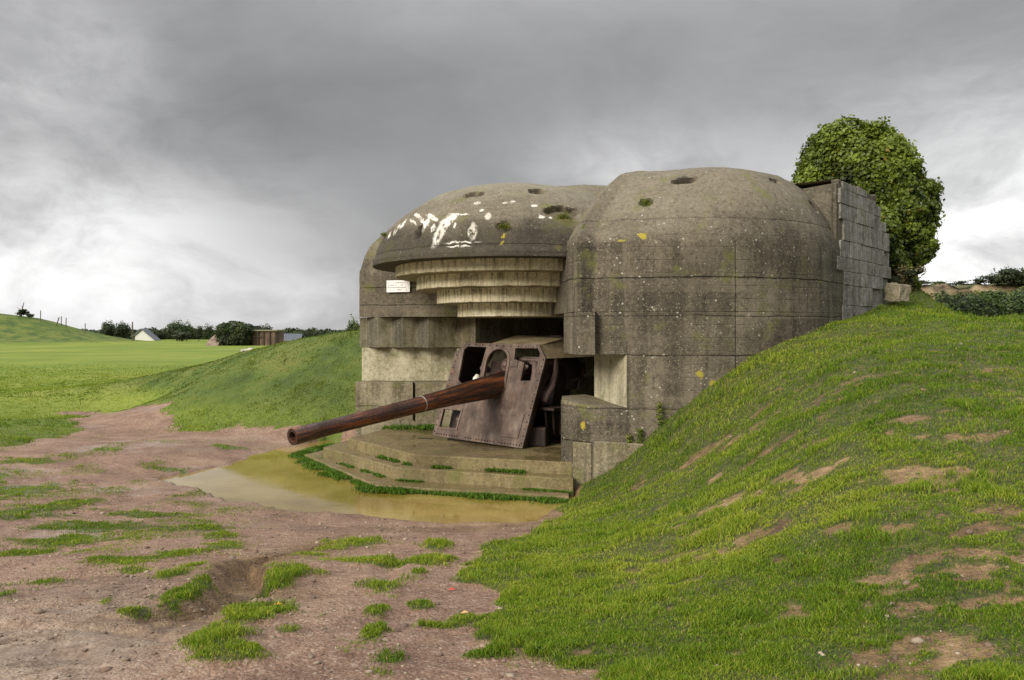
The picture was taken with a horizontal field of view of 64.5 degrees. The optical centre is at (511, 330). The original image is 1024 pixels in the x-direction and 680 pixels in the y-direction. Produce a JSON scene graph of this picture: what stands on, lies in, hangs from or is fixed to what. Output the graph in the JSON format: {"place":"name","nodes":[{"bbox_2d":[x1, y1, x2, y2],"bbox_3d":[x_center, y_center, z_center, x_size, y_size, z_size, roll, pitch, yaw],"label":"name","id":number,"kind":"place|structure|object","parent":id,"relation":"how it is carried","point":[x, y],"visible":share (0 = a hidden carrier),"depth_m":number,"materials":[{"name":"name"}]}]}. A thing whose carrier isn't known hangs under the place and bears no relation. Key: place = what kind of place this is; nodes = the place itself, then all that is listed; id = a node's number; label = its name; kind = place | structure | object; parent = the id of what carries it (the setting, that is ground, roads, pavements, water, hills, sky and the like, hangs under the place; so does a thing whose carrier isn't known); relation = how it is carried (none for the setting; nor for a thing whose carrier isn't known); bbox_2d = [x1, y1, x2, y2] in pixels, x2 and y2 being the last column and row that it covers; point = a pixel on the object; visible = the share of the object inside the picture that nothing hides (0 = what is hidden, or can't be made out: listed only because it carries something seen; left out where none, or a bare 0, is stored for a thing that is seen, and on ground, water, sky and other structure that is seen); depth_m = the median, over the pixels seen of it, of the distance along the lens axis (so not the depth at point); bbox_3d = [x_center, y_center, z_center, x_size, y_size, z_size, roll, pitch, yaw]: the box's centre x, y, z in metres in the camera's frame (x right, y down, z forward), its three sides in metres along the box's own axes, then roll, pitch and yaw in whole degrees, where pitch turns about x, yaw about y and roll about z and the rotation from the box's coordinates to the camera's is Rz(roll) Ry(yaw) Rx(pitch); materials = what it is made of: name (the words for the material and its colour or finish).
{"place":"outdoors","nodes":[
{"label":"outdoors","id":0,"kind":"place"},
{"bbox_2d":[284,334,305,340],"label":"barn","id":1,"kind":"structure","parent":0,"point":[288,337],"depth_m":167.01,"materials":[{"name":"metal"}]},
{"bbox_2d":[0,290,1023,679],"bbox_3d":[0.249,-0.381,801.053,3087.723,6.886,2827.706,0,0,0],"label":"ground","id":2,"kind":"structure","parent":0,"point":[30,342],"depth_m":7.78,"materials":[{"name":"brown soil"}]},
{"bbox_2d":[15,309,29,315],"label":"shrub","id":3,"kind":"object","parent":2,"relation":"on","point":[22,312],"visible":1,"depth_m":163.70,"materials":[{"name":"green plant"}]},
{"bbox_2d":[99,319,116,335],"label":"broadleaf tree","id":4,"kind":"object","parent":2,"relation":"on","point":[107,328],"visible":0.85,"depth_m":174.47,"materials":[{"name":"green plant"}]},
{"bbox_2d":[112,320,131,338],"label":"broadleaf tree","id":5,"kind":"object","parent":2,"relation":"on","point":[122,330],"visible":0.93,"depth_m":179.05,"materials":[{"name":"green plant"}]},
{"bbox_2d":[133,328,160,340],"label":"white house","id":6,"kind":"structure","parent":2,"relation":"on","point":[145,334],"depth_m":205.00,"materials":[{"name":"white paint"}]},
{"bbox_2d":[157,330,168,339],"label":"broadleaf tree","id":7,"kind":"object","parent":2,"relation":"on","point":[162,334],"visible":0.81,"depth_m":227.35,"materials":[{"name":"green plant"}]},
{"bbox_2d":[165,318,187,337],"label":"broadleaf tree","id":8,"kind":"object","parent":2,"relation":"on","point":[173,327],"visible":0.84,"depth_m":198.82,"materials":[{"name":"green plant"}]},
{"bbox_2d":[171,331,192,340],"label":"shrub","id":9,"kind":"object","parent":2,"relation":"on","point":[181,336],"visible":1,"depth_m":189.20,"materials":[{"name":"green plant"}]},
{"bbox_2d":[183,321,194,340],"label":"broadleaf tree","id":10,"kind":"object","parent":2,"relation":"on","point":[189,328],"visible":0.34,"depth_m":203.63,"materials":[{"name":"green plant"}]},
{"bbox_2d":[193,324,202,340],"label":"broadleaf tree","id":11,"kind":"object","parent":2,"relation":"on","point":[197,332],"visible":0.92,"depth_m":194.49,"materials":[{"name":"green plant"}]},
{"bbox_2d":[200,323,214,339],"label":"broadleaf tree","id":12,"kind":"object","parent":2,"relation":"on","point":[209,332],"visible":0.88,"depth_m":184.42,"materials":[{"name":"green plant"}]},
{"bbox_2d":[82,328,342,332],"bbox_3d":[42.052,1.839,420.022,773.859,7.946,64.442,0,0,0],"label":"distant woods","id":13,"kind":"object","parent":2,"relation":"on","point":[90,330],"visible":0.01,"depth_m":433.27,"materials":[{"name":"green plant"}]},
{"bbox_2d":[95,327,347,339],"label":"hedge","id":14,"kind":"object","parent":2,"relation":"on","point":[292,329],"visible":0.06,"depth_m":235.12,"materials":[{"name":"green plant"}]},
{"bbox_2d":[206,321,260,345],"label":"bunker","id":15,"kind":"object","parent":2,"relation":"on","point":[235,333],"visible":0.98,"depth_m":138.79,"materials":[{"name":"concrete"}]},
{"bbox_2d":[250,330,284,344],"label":"timber shed","id":16,"kind":"structure","parent":2,"relation":"on","point":[265,337],"depth_m":140.32,"materials":[{"name":"wood"}]},
{"bbox_2d":[263,323,272,329],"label":"broadleaf tree","id":17,"kind":"object","parent":2,"relation":"on","point":[268,327],"visible":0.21,"depth_m":177.97,"materials":[{"name":"green plant"}]},
{"bbox_2d":[298,331,311,336],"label":"broadleaf tree","id":18,"kind":"object","parent":2,"relation":"on","point":[307,334],"visible":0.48,"depth_m":209.25,"materials":[{"name":"green plant"}]},
{"bbox_2d":[310,330,323,335],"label":"broadleaf tree","id":19,"kind":"object","parent":2,"relation":"on","point":[315,333],"visible":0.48,"depth_m":213.04,"materials":[{"name":"green plant"}]},
{"bbox_2d":[347,314,359,330],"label":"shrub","id":20,"kind":"object","parent":2,"relation":"on","point":[353,325],"visible":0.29,"depth_m":94.55,"materials":[{"name":"green plant"}]},
{"bbox_2d":[160,440,574,523],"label":"puddle water","id":21,"kind":"structure","parent":2,"relation":"on","point":[277,478],"depth_m":14.34,"materials":[{"name":"brown liquid"}]},
{"bbox_2d":[304,428,572,499],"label":"gun platform","id":22,"kind":"structure","parent":2,"relation":"on","point":[469,462],"depth_m":15.58,"materials":[{"name":"concrete"}]},
{"bbox_2d":[288,423,573,504],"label":"weeds","id":23,"kind":"object","parent":22,"relation":"on","point":[332,473],"visible":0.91,"depth_m":15.16,"materials":[{"name":"green plant"}]},
{"bbox_2d":[287,335,593,448],"bbox_3d":[-1.317,1.288,16.605,7.944,2.375,2.837,0,0,-41],"label":"coastal gun","id":24,"kind":"object","parent":22,"relation":"on","point":[512,400],"visible":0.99,"depth_m":17.01,"materials":[{"name":"metal"}]},
{"bbox_2d":[356,167,890,490],"bbox_3d":[2.424,-0.113,19.506,10.722,6.826,11.140,0,0,41],"label":"gun casemate","id":25,"kind":"object","parent":2,"relation":"on","point":[687,286],"visible":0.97,"depth_m":15.20,"materials":[{"name":"concrete"}]},
{"bbox_2d":[387,280,409,291],"bbox_3d":[-2.800,-1.090,19.995,0.632,0.290,0.022,0,0,18],"label":"information plaque","id":26,"kind":"object","parent":25,"relation":"attached to","point":[398,286],"visible":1,"depth_m":19.98,"materials":[{"name":"white metal"}]},
{"bbox_2d":[496,222,511,230],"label":"moss tuft","id":27,"kind":"object","parent":25,"relation":"on","point":[503,226],"visible":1,"depth_m":15.31,"materials":[{"name":"green plant"}]},
{"bbox_2d":[555,210,571,218],"bbox_3d":[1.002,-2.207,15.684,0.367,0.263,0.263,0,0,-25],"label":"moss tuft","id":28,"kind":"object","parent":25,"relation":"on","point":[563,216],"visible":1,"depth_m":15.66,"materials":[{"name":"green plant"}]},
{"bbox_2d":[638,197,652,205],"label":"moss tuft","id":29,"kind":"object","parent":25,"relation":"on","point":[645,202],"visible":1,"depth_m":14.87,"materials":[{"name":"green plant"}]},
{"bbox_2d":[625,433,633,452],"bbox_3d":[2.055,2.016,14.298,0.173,0.430,0.128,0,0,0],"label":"tall weed","id":30,"kind":"object","parent":2,"relation":"on","point":[629,440],"visible":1,"depth_m":14.28,"materials":[{"name":"green plant"}]},
{"bbox_2d":[635,428,644,443],"bbox_3d":[2.234,1.875,14.239,0.162,0.340,0.156,0,0,-33],"label":"tall weed","id":31,"kind":"object","parent":2,"relation":"on","point":[641,434],"visible":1,"depth_m":14.23,"materials":[{"name":"green plant"}]},
{"bbox_2d":[655,401,664,426],"bbox_3d":[2.575,1.468,14.169,0.142,0.512,0.154,0,0,-41],"label":"tall weed","id":32,"kind":"object","parent":2,"relation":"on","point":[659,410],"visible":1,"depth_m":14.16,"materials":[{"name":"green plant"}]},
{"bbox_2d":[791,114,945,290],"bbox_3d":[9.118,-3.108,20.874,3.660,4.865,3.241,0,0,-33],"label":"ivy bush","id":33,"kind":"object","parent":2,"relation":"on","point":[882,162],"visible":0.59,"depth_m":19.95,"materials":[{"name":"green plant"}]},
{"bbox_2d":[884,283,910,301],"bbox_3d":[8.714,-0.866,18.346,0.402,0.444,0.423,0,0,-28],"label":"concrete block","id":34,"kind":"object","parent":2,"relation":"on","point":[894,292],"depth_m":18.23,"materials":[{"name":"grey concrete"}]},
{"bbox_2d":[888,264,927,289],"bbox_3d":[9.323,-1.118,19.341,0.879,0.942,0.888,0,0,0],"label":"bramble","id":35,"kind":"object","parent":2,"relation":"on","point":[904,274],"visible":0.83,"depth_m":19.17,"materials":[{"name":"green plant"}]},
{"bbox_2d":[930,289,1023,317],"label":"hedge","id":36,"kind":"object","parent":2,"relation":"on","point":[987,304],"visible":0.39,"depth_m":27.17,"materials":[{"name":"green plant"}]},
{"bbox_2d":[965,286,1023,299],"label":"shrub","id":37,"kind":"object","parent":2,"relation":"on","point":[1020,291],"visible":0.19,"depth_m":29.65,"materials":[{"name":"green plant"}]},
{"bbox_2d":[0,287,1023,679],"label":"grass","id":38,"kind":"structure","parent":0,"point":[542,635],"depth_m":6.80,"materials":[{"name":"green plant"}]},
{"bbox_2d":[0,0,1023,330],"label":"sky","id":39,"kind":"structure","parent":0,"point":[200,162],"materials":[{"name":"grey"}]},
{"bbox_2d":[920,281,1023,299],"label":"earth bank","id":40,"kind":"structure","parent":0,"point":[946,287],"depth_m":36.17,"materials":[{"name":"brown soil"}]},
{"bbox_2d":[921,280,954,284],"bbox_3d":[18.281,-2.020,35.922,2.190,0.444,1.310,0,0,0],"label":"shrub","id":41,"kind":"object","parent":40,"relation":"on","point":[924,282],"visible":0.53,"depth_m":35.59,"materials":[{"name":"green plant"}]},
{"bbox_2d":[948,281,973,285],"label":"shrub","id":42,"kind":"object","parent":40,"relation":"on","point":[958,283],"visible":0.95,"depth_m":36.04,"materials":[{"name":"green plant"}]},
{"bbox_2d":[969,279,1011,284],"bbox_3d":[21.411,-2.099,36.338,1.706,0.503,1.214,0,0,0],"label":"shrub","id":43,"kind":"object","parent":40,"relation":"on","point":[980,281],"visible":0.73,"depth_m":36.20,"materials":[{"name":"green plant"}]},
{"bbox_2d":[975,273,1023,285],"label":"shrub","id":44,"kind":"object","parent":40,"relation":"on","point":[1015,281],"visible":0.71,"depth_m":35.83,"materials":[{"name":"green plant"}]},
{"bbox_2d":[977,266,1023,279],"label":"shrub","id":45,"kind":"object","parent":40,"relation":"on","point":[1011,273],"visible":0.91,"depth_m":35.38,"materials":[{"name":"green plant"}]}
]}

